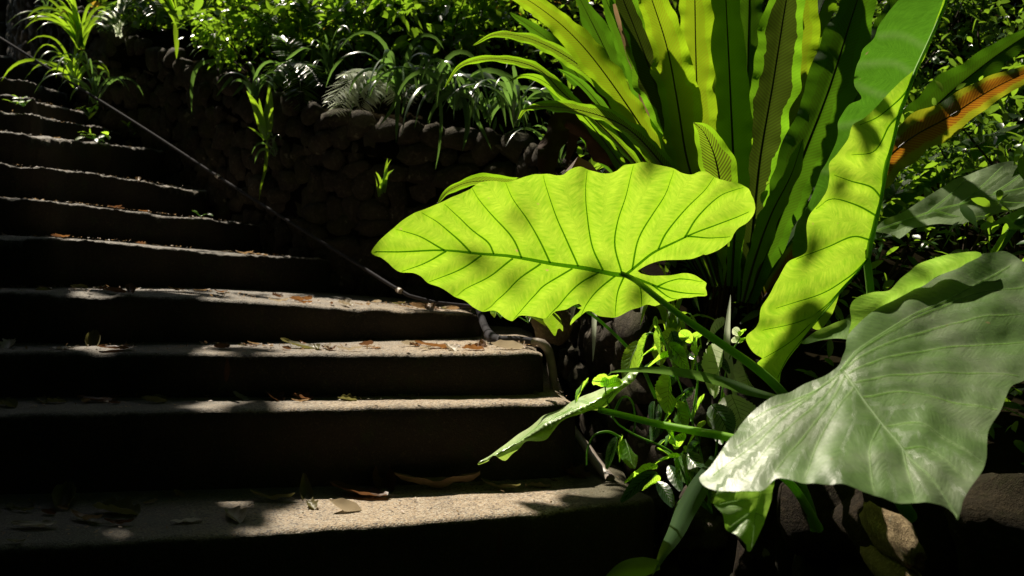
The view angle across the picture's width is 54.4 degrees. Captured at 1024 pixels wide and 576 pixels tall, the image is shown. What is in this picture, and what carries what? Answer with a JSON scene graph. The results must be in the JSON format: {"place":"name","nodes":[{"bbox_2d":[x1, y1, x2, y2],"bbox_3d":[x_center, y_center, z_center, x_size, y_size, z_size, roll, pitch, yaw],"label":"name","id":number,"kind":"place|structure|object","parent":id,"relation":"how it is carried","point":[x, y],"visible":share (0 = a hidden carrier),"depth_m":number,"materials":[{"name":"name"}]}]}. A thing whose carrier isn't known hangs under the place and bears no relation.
{"place":"outdoors","nodes":[
{"label":"outdoors","id":0,"kind":"place"},
{"bbox_2d":[4,0,8,57],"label":"slope","id":1,"kind":"structure","parent":0,"point":[5,5],"depth_m":7.49,"materials":[{"name":"soil"}]},
{"bbox_2d":[0,0,5,56],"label":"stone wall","id":2,"kind":"structure","parent":1,"relation":"on","point":[2,35],"depth_m":7.50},
{"bbox_2d":[0,56,654,575],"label":"stone staircase","id":3,"kind":"structure","parent":1,"relation":"on","point":[222,448],"depth_m":2.16,"materials":[{"name":"stone"}]},
{"bbox_2d":[0,338,15,348],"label":"fallen leaf","id":4,"kind":"object","parent":3,"relation":"on","point":[8,343],"visible":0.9,"depth_m":2.35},
{"bbox_2d":[1,399,17,407],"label":"fallen leaf","id":5,"kind":"object","parent":3,"relation":"on","point":[11,402],"visible":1,"depth_m":2.11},
{"bbox_2d":[11,519,58,526],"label":"fallen leaf","id":6,"kind":"object","parent":3,"relation":"on","point":[43,523],"visible":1,"depth_m":1.79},
{"bbox_2d":[43,396,65,402],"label":"fallen leaf","id":7,"kind":"object","parent":3,"relation":"on","point":[56,399],"visible":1,"depth_m":2.16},
{"bbox_2d":[51,481,75,510],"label":"fallen leaf","id":8,"kind":"object","parent":3,"relation":"on","point":[65,492],"visible":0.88,"depth_m":1.96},
{"bbox_2d":[75,104,97,119],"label":"seedling","id":9,"kind":"object","parent":3,"relation":"on","point":[91,114],"visible":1,"depth_m":4.28,"materials":[{"name":"green plant"}]},
{"bbox_2d":[71,509,102,519],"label":"fallen leaf","id":10,"kind":"object","parent":3,"relation":"on","point":[81,515],"visible":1,"depth_m":1.82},
{"bbox_2d":[85,329,100,346],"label":"fallen leaf","id":11,"kind":"object","parent":3,"relation":"on","point":[92,337],"visible":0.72,"depth_m":2.42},
{"bbox_2d":[75,129,110,142],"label":"seedling","id":12,"kind":"object","parent":3,"relation":"on","point":[99,137],"visible":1,"depth_m":4.02,"materials":[{"name":"green plant"}]},
{"bbox_2d":[77,395,113,401],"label":"fallen leaf","id":13,"kind":"object","parent":3,"relation":"on","point":[101,399],"visible":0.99,"depth_m":2.19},
{"bbox_2d":[92,496,140,515],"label":"fallen leaf","id":14,"kind":"object","parent":3,"relation":"on","point":[125,505],"visible":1,"depth_m":1.89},
{"bbox_2d":[97,344,137,348],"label":"fallen leaf","id":15,"kind":"object","parent":3,"relation":"on","point":[125,346],"visible":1,"depth_m":2.29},
{"bbox_2d":[104,518,133,523],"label":"fallen leaf","id":16,"kind":"object","parent":3,"relation":"on","point":[120,521],"visible":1,"depth_m":1.80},
{"bbox_2d":[141,394,167,401],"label":"fallen leaf","id":17,"kind":"object","parent":3,"relation":"on","point":[156,398],"visible":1,"depth_m":2.17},
{"bbox_2d":[170,517,201,522],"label":"fallen leaf","id":18,"kind":"object","parent":3,"relation":"on","point":[193,519],"visible":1,"depth_m":1.82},
{"bbox_2d":[222,506,246,523],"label":"fallen leaf","id":19,"kind":"object","parent":3,"relation":"on","point":[235,513],"visible":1,"depth_m":1.85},
{"bbox_2d":[0,37,473,307],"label":"water pipe","id":20,"kind":"object","parent":3,"relation":"on","point":[399,290],"visible":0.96,"depth_m":3.42,"materials":[{"name":"metal"}]},
{"bbox_2d":[251,490,294,499],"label":"fallen leaf","id":21,"kind":"object","parent":3,"relation":"on","point":[272,496],"visible":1,"depth_m":1.98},
{"bbox_2d":[266,390,284,401],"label":"fallen leaf","id":22,"kind":"object","parent":3,"relation":"on","point":[275,395],"visible":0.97,"depth_m":2.23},
{"bbox_2d":[280,338,315,348],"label":"fallen leaf","id":23,"kind":"object","parent":3,"relation":"on","point":[307,345],"visible":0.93,"depth_m":2.41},
{"bbox_2d":[291,392,312,400],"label":"fallen leaf","id":24,"kind":"object","parent":3,"relation":"on","point":[302,396],"visible":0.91,"depth_m":2.22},
{"bbox_2d":[299,473,312,499],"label":"fallen leaf","id":25,"kind":"object","parent":3,"relation":"on","point":[306,491],"visible":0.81,"depth_m":2.02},
{"bbox_2d":[0,103,620,536],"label":"leaf litter","id":26,"kind":"object","parent":3,"relation":"on","point":[238,349],"visible":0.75,"depth_m":2.37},
{"bbox_2d":[305,499,317,509],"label":"fallen leaf","id":27,"kind":"object","parent":3,"relation":"on","point":[312,503],"visible":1,"depth_m":1.94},
{"bbox_2d":[329,498,361,511],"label":"fallen leaf","id":28,"kind":"object","parent":3,"relation":"on","point":[343,504],"visible":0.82,"depth_m":1.90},
{"bbox_2d":[330,481,388,496],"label":"fallen leaf","id":29,"kind":"object","parent":3,"relation":"on","point":[370,492],"visible":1,"depth_m":2.04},
{"bbox_2d":[415,340,455,347],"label":"fallen leaf","id":30,"kind":"object","parent":3,"relation":"on","point":[443,345],"visible":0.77,"depth_m":2.40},
{"bbox_2d":[394,471,489,487],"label":"fallen leaf","id":31,"kind":"object","parent":3,"relation":"on","point":[439,482],"visible":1,"depth_m":2.08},
{"bbox_2d":[462,343,484,349],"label":"fallen leaf","id":32,"kind":"object","parent":3,"relation":"on","point":[476,346],"visible":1,"depth_m":2.34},
{"bbox_2d":[481,478,520,488],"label":"fallen leaf","id":33,"kind":"object","parent":3,"relation":"on","point":[500,485],"visible":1,"depth_m":2.07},
{"bbox_2d":[491,340,523,348],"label":"fallen leaf","id":34,"kind":"object","parent":3,"relation":"on","point":[511,344],"visible":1,"depth_m":2.35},
{"bbox_2d":[518,316,545,325],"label":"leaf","id":35,"kind":"object","parent":3,"relation":"on","point":[540,320],"visible":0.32,"depth_m":2.31,"materials":[{"name":"green plant"}]},
{"bbox_2d":[474,308,614,480],"bbox_3d":[0.047,0.225,2.436,0.110,0.368,0.709,-1,2,-32],"label":"hose pipe","id":36,"kind":"object","parent":3,"relation":"on","point":[581,441],"visible":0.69,"depth_m":2.41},
{"bbox_2d":[528,309,574,345],"bbox_3d":[0.100,0.091,2.521,0.122,0.109,0.100,0,2,0],"label":"stone","id":37,"kind":"object","parent":3,"relation":"on","point":[560,337],"visible":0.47,"depth_m":2.48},
{"bbox_2d":[38,0,1023,575],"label":"hillside","id":38,"kind":"structure","parent":0,"point":[1004,454],"depth_m":3.28,"materials":[{"name":"plant"}]},
{"bbox_2d":[9,0,140,49],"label":"strap plant","id":39,"kind":"object","parent":38,"relation":"on","point":[72,26],"visible":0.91,"depth_m":4.53,"materials":[{"name":"green plant"}]},
{"bbox_2d":[87,0,210,31],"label":"thicket bush","id":40,"kind":"object","parent":38,"relation":"on","point":[148,25],"visible":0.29,"depth_m":4.88,"materials":[{"name":"green plant"}]},
{"bbox_2d":[190,0,262,47],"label":"thicket bush","id":41,"kind":"object","parent":38,"relation":"on","point":[221,6],"visible":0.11,"depth_m":4.50,"materials":[{"name":"green plant"}]},
{"bbox_2d":[172,0,320,79],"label":"thicket bush","id":42,"kind":"object","parent":38,"relation":"on","point":[214,38],"visible":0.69,"depth_m":3.92,"materials":[{"name":"green plant"}]},
{"bbox_2d":[217,0,311,59],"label":"thicket bush","id":43,"kind":"object","parent":38,"relation":"on","point":[253,44],"visible":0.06,"depth_m":4.10,"materials":[{"name":"green plant"}]},
{"bbox_2d":[252,132,280,163],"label":"strap plant","id":44,"kind":"object","parent":38,"relation":"on","point":[274,145],"visible":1,"depth_m":3.48,"materials":[{"name":"green plant"}]},
{"bbox_2d":[194,0,360,70],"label":"thicket bush","id":45,"kind":"object","parent":38,"relation":"on","point":[256,7],"visible":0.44,"depth_m":3.95,"materials":[{"name":"green plant"}]},
{"bbox_2d":[260,0,367,51],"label":"thicket bush","id":46,"kind":"object","parent":38,"relation":"on","point":[309,31],"visible":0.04,"depth_m":4.00,"materials":[{"name":"green plant"}]},
{"bbox_2d":[297,24,366,77],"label":"strap plant","id":47,"kind":"object","parent":38,"relation":"on","point":[324,54],"visible":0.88,"depth_m":3.62,"materials":[{"name":"green plant"}]},
{"bbox_2d":[265,0,430,77],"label":"thicket bush","id":48,"kind":"object","parent":38,"relation":"on","point":[368,60],"visible":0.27,"depth_m":3.91,"materials":[{"name":"green plant"}]},
{"bbox_2d":[333,0,433,59],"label":"thicket bush","id":49,"kind":"object","parent":38,"relation":"on","point":[375,40],"visible":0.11,"depth_m":3.83,"materials":[{"name":"green plant"}]},
{"bbox_2d":[308,0,485,68],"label":"thicket bush","id":50,"kind":"object","parent":38,"relation":"on","point":[445,10],"visible":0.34,"depth_m":3.70,"materials":[{"name":"green plant"}]},
{"bbox_2d":[376,4,462,33],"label":"fern","id":51,"kind":"object","parent":38,"relation":"on","point":[402,26],"visible":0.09,"depth_m":3.70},
{"bbox_2d":[355,0,496,58],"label":"thicket bush","id":52,"kind":"object","parent":38,"relation":"on","point":[443,19],"visible":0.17,"depth_m":3.70,"materials":[{"name":"green plant"}]},
{"bbox_2d":[366,0,511,95],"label":"thicket bush","id":53,"kind":"object","parent":38,"relation":"on","point":[434,48],"visible":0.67,"depth_m":3.48,"materials":[{"name":"green plant"}]},
{"bbox_2d":[434,0,524,55],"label":"thicket bush","id":54,"kind":"object","parent":38,"relation":"on","point":[501,27],"visible":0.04,"depth_m":3.97,"materials":[{"name":"green plant"}]},
{"bbox_2d":[422,0,602,73],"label":"thicket bush","id":55,"kind":"object","parent":38,"relation":"on","point":[526,47],"visible":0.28,"depth_m":3.67,"materials":[{"name":"green plant"}]},
{"bbox_2d":[371,0,947,464],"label":"elephant ear","id":56,"kind":"object","parent":38,"relation":"on","point":[543,246],"visible":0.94,"depth_m":1.58},
{"bbox_2d":[565,157,596,172],"bbox_3d":[0.124,-0.223,1.898,0.041,0.060,0.114,1,2,33],"label":"rock","id":57,"kind":"object","parent":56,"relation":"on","point":[579,162],"visible":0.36,"depth_m":1.91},
{"bbox_2d":[543,304,656,398],"bbox_3d":[0.165,0.121,1.840,0.041,0.199,0.321,2,3,42],"label":"young leaf shoot","id":58,"kind":"object","parent":56,"relation":"attached to","point":[553,322],"visible":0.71,"depth_m":1.83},
{"bbox_2d":[575,316,756,513],"bbox_3d":[0.296,0.231,1.737,0.254,0.369,0.388,1,2,35],"label":"understory plant","id":59,"kind":"object","parent":38,"relation":"on","point":[730,413],"visible":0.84,"depth_m":1.72,"materials":[{"name":"green plant"}]},
{"bbox_2d":[608,367,775,398],"bbox_3d":[0.298,0.154,1.645,0.295,0.042,0.035,1,2,29],"label":"grass blade","id":60,"kind":"object","parent":59,"relation":"on","point":[731,384],"depth_m":1.65,"materials":[{"name":"green plant"}]},
{"bbox_2d":[723,295,736,394],"bbox_3d":[0.385,0.102,1.764,0.018,0.181,0.036,0,2,-9],"label":"grass blade","id":61,"kind":"object","parent":59,"relation":"attached to","point":[726,339],"depth_m":1.77,"materials":[{"name":"plant"}]},
{"bbox_2d":[422,0,1023,464],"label":"undergrowth","id":62,"kind":"object","parent":38,"relation":"on","point":[968,214],"visible":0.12,"depth_m":2.17,"materials":[{"name":"green plant"}]},
{"bbox_2d":[438,64,572,126],"bbox_3d":[0.004,-0.549,2.778,0.436,0.194,0.265,0,2,0],"label":"strap plant","id":63,"kind":"object","parent":62,"relation":"on","point":[510,98],"visible":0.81,"depth_m":2.86,"materials":[{"name":"green plant"}]},
{"bbox_2d":[639,261,714,347],"bbox_3d":[0.303,0.022,1.863,0.204,0.178,0.221,0,2,0],"label":"strap plant","id":64,"kind":"object","parent":62,"relation":"on","point":[675,322],"visible":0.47,"depth_m":1.91,"materials":[{"name":"green plant"}]},
{"bbox_2d":[437,0,1023,336],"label":"birds nest fern","id":65,"kind":"object","parent":38,"relation":"on","point":[752,96],"visible":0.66,"depth_m":2.16,"materials":[{"name":"plant"}]},
{"bbox_2d":[832,0,987,79],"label":"background bush","id":66,"kind":"object","parent":38,"relation":"on","point":[946,36],"visible":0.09,"depth_m":2.99,"materials":[{"name":"green plant"}]},
{"bbox_2d":[802,161,1023,343],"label":"elephant ear","id":67,"kind":"object","parent":38,"relation":"on","point":[942,205],"visible":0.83,"depth_m":1.78},
{"bbox_2d":[851,136,996,283],"bbox_3d":[0.858,-0.176,2.337,0.529,0.431,0.377,0,2,0],"label":"background bush","id":68,"kind":"object","parent":38,"relation":"on","point":[916,166],"visible":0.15,"depth_m":2.32,"materials":[{"name":"green plant"}]},
{"bbox_2d":[885,99,1023,263],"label":"background bush","id":69,"kind":"object","parent":38,"relation":"on","point":[966,224],"visible":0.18,"depth_m":2.38,"materials":[{"name":"green plant"}]},
{"bbox_2d":[936,0,990,48],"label":"background bush","id":70,"kind":"object","parent":38,"relation":"on","point":[967,22],"visible":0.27,"depth_m":3.19,"materials":[{"name":"green plant"}]},
{"bbox_2d":[904,31,1023,149],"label":"background bush","id":71,"kind":"object","parent":38,"relation":"on","point":[911,97],"visible":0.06,"depth_m":2.85,"materials":[{"name":"green plant"}]},
{"bbox_2d":[906,58,1023,165],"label":"background bush","id":72,"kind":"object","parent":38,"relation":"on","point":[917,91],"visible":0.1,"depth_m":2.77,"materials":[{"name":"green plant"}]},
{"bbox_2d":[907,85,1023,235],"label":"background bush","id":73,"kind":"object","parent":38,"relation":"on","point":[1006,117],"visible":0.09,"depth_m":2.60,"materials":[{"name":"green plant"}]},
{"bbox_2d":[907,54,1023,130],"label":"background bush","id":74,"kind":"object","parent":38,"relation":"on","point":[952,62],"visible":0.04,"depth_m":2.86,"materials":[{"name":"green plant"}]},
{"bbox_2d":[925,80,1023,257],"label":"background bush","id":75,"kind":"object","parent":38,"relation":"on","point":[1014,239],"visible":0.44,"depth_m":2.27,"materials":[{"name":"green plant"}]},
{"bbox_2d":[929,0,1023,77],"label":"background bush","id":76,"kind":"object","parent":38,"relation":"on","point":[977,36],"visible":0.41,"depth_m":3.11,"materials":[{"name":"green plant"}]},
{"bbox_2d":[951,0,1023,119],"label":"background bush","id":77,"kind":"object","parent":38,"relation":"on","point":[994,30],"visible":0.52,"depth_m":2.83,"materials":[{"name":"green plant"}]},
{"bbox_2d":[960,0,1022,39],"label":"background bush","id":78,"kind":"object","parent":38,"relation":"on","point":[1012,17],"visible":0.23,"depth_m":3.39,"materials":[{"name":"green plant"}]},
{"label":"ground","id":79,"kind":"structure","parent":0,"visible":0},
{"bbox_2d":[5,0,727,575],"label":"stone wall","id":80,"kind":"structure","parent":79,"relation":"on","point":[319,188],"depth_m":3.33,"materials":[{"name":"stone"}]},
{"bbox_2d":[1,20,110,87],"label":"strap plant","id":81,"kind":"object","parent":80,"relation":"on","point":[71,67],"visible":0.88,"depth_m":4.45,"materials":[{"name":"green plant"}]},
{"bbox_2d":[35,53,143,103],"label":"strap plant","id":82,"kind":"object","parent":80,"relation":"on","point":[94,83],"visible":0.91,"depth_m":4.38,"materials":[{"name":"green plant"}]},
{"bbox_2d":[94,0,139,37],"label":"strap plant","id":83,"kind":"object","parent":80,"relation":"on","point":[117,33],"visible":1,"depth_m":4.57,"materials":[{"name":"plant"}]},
{"bbox_2d":[95,0,171,32],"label":"fern","id":84,"kind":"object","parent":80,"relation":"on","point":[116,11],"visible":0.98,"depth_m":4.57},
{"bbox_2d":[140,0,194,26],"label":"strap plant","id":85,"kind":"object","parent":80,"relation":"on","point":[171,5],"visible":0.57,"depth_m":4.27,"materials":[{"name":"green plant"}]},
{"bbox_2d":[173,24,178,58],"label":"grass blade","id":86,"kind":"object","parent":80,"relation":"attached to","point":[176,36],"depth_m":4.28,"materials":[{"name":"green plant"}]},
{"bbox_2d":[190,59,213,111],"bbox_3d":[-1.236,-0.803,3.957,0.026,0.234,0.126,1,2,29],"label":"grass blade","id":87,"kind":"object","parent":80,"relation":"attached to","point":[196,69],"depth_m":3.93,"materials":[{"name":"green plant"}]},
{"bbox_2d":[189,24,269,68],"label":"strap plant","id":88,"kind":"object","parent":80,"relation":"on","point":[228,48],"visible":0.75,"depth_m":3.96,"materials":[{"name":"green plant"}]},
{"bbox_2d":[218,60,293,101],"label":"strap plant","id":89,"kind":"object","parent":80,"relation":"on","point":[253,90],"visible":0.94,"depth_m":3.54,"materials":[{"name":"green plant"}]},
{"bbox_2d":[247,84,272,198],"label":"strap plant","id":90,"kind":"object","parent":80,"relation":"attached to","point":[264,121],"visible":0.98,"depth_m":3.47,"materials":[{"name":"green plant"}]},
{"bbox_2d":[256,34,331,110],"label":"fern","id":91,"kind":"object","parent":80,"relation":"on","point":[278,81],"visible":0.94,"depth_m":3.52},
{"bbox_2d":[259,0,329,34],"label":"shrub","id":92,"kind":"object","parent":80,"relation":"on","point":[311,15],"visible":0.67,"depth_m":3.86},
{"bbox_2d":[318,0,389,38],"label":"fern","id":93,"kind":"object","parent":80,"relation":"on","point":[339,23],"visible":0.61,"depth_m":3.76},
{"bbox_2d":[323,69,419,115],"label":"fern","id":94,"kind":"object","parent":80,"relation":"on","point":[354,97],"visible":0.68,"depth_m":3.12,"materials":[{"name":"plant"}]},
{"bbox_2d":[374,158,392,196],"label":"strap plant","id":95,"kind":"object","parent":80,"relation":"attached to","point":[382,186],"visible":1,"depth_m":3.14,"materials":[{"name":"green plant"}]},
{"bbox_2d":[326,30,464,97],"bbox_3d":[-0.360,-0.689,3.082,0.485,0.253,0.261,0,2,0],"label":"strap plant","id":96,"kind":"object","parent":80,"relation":"attached to","point":[389,54],"visible":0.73,"depth_m":3.13,"materials":[{"name":"green plant"}]},
{"bbox_2d":[379,82,401,125],"bbox_3d":[-0.377,-0.594,3.116,0.018,0.193,0.098,2,3,43],"label":"grass blade","id":97,"kind":"object","parent":96,"relation":"attached to","point":[392,107],"depth_m":3.11,"materials":[{"name":"green plant"}]},
{"bbox_2d":[349,45,502,116],"bbox_3d":[-0.283,-0.637,3.092,0.381,0.273,0.425,-1,2,-28],"label":"strap plant","id":98,"kind":"object","parent":80,"relation":"attached to","point":[427,79],"visible":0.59,"depth_m":3.09,"materials":[{"name":"green plant"}]},
{"bbox_2d":[435,94,442,168],"bbox_3d":[-0.227,-0.501,3.125,0.018,0.266,0.061,0,2,6],"label":"grass blade","id":99,"kind":"object","parent":80,"relation":"attached to","point":[441,124],"depth_m":3.12,"materials":[{"name":"green plant"}]},
{"bbox_2d":[378,58,527,135],"bbox_3d":[-0.213,-0.567,2.968,0.500,0.257,0.273,0,2,14],"label":"strap plant","id":100,"kind":"object","parent":80,"relation":"attached to","point":[476,76],"visible":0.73,"depth_m":2.99,"materials":[{"name":"green plant"}]},
{"bbox_2d":[395,69,400,139],"bbox_3d":[-0.356,-0.570,3.106,0.018,0.245,0.060,0,2,0],"label":"grass blade","id":101,"kind":"object","parent":100,"relation":"attached to","point":[397,105],"depth_m":3.10,"materials":[{"name":"green plant"}]},
{"bbox_2d":[461,97,470,150],"bbox_3d":[-0.141,-0.504,3.028,0.028,0.185,0.059,0,2,-11],"label":"grass blade","id":102,"kind":"object","parent":100,"relation":"attached to","point":[465,109],"depth_m":3.02,"materials":[{"name":"green plant"}]},
{"bbox_2d":[459,96,490,147],"bbox_3d":[-0.116,-0.510,3.030,0.119,0.186,0.006,1,2,23],"label":"grass blade","id":103,"kind":"object","parent":100,"relation":"attached to","point":[481,127],"depth_m":3.02,"materials":[{"name":"green plant"}]},
{"bbox_2d":[427,84,553,133],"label":"strap plant","id":104,"kind":"object","parent":80,"relation":"attached to","point":[490,108],"visible":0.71,"depth_m":2.96,"materials":[{"name":"green plant"}]},
{"bbox_2d":[503,122,583,164],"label":"strap plant","id":105,"kind":"object","parent":80,"relation":"on","point":[538,134],"visible":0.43,"depth_m":2.88,"materials":[{"name":"green plant"}]},
{"bbox_2d":[592,312,596,357],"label":"grass blade","id":106,"kind":"object","parent":80,"relation":"attached to","point":[594,323],"depth_m":2.27,"materials":[{"name":"plant"}]},
{"bbox_2d":[606,557,659,575],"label":"leaf","id":107,"kind":"object","parent":79,"relation":"on","point":[641,566],"depth_m":1.37,"materials":[{"name":"green plant"}]},
{"bbox_2d":[652,456,715,575],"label":"grass blade","id":108,"kind":"object","parent":79,"relation":"on","point":[691,500],"depth_m":1.50,"materials":[{"name":"green plant"}]},
{"bbox_2d":[702,357,955,575],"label":"stone wall","id":109,"kind":"structure","parent":79,"relation":"on","point":[788,542],"depth_m":1.46,"materials":[{"name":"stone"}]},
{"bbox_2d":[699,251,1023,551],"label":"elephant ear","id":110,"kind":"object","parent":109,"relation":"on","point":[900,405],"visible":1,"depth_m":1.05},
{"bbox_2d":[860,545,921,575],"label":"stone","id":111,"kind":"object","parent":109,"relation":"on","point":[877,562],"visible":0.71,"depth_m":1.22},
{"bbox_2d":[859,501,926,570],"bbox_3d":[0.461,0.299,1.222,0.029,0.066,0.211,0,2,0],"label":"stone","id":112,"kind":"object","parent":111,"relation":"on","point":[892,535],"visible":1,"depth_m":1.18,"materials":[{"name":"stone"}]},
{"bbox_2d":[944,473,1023,575],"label":"stone wall","id":113,"kind":"structure","parent":79,"relation":"on","point":[986,529],"depth_m":1.23,"materials":[{"name":"stone"}]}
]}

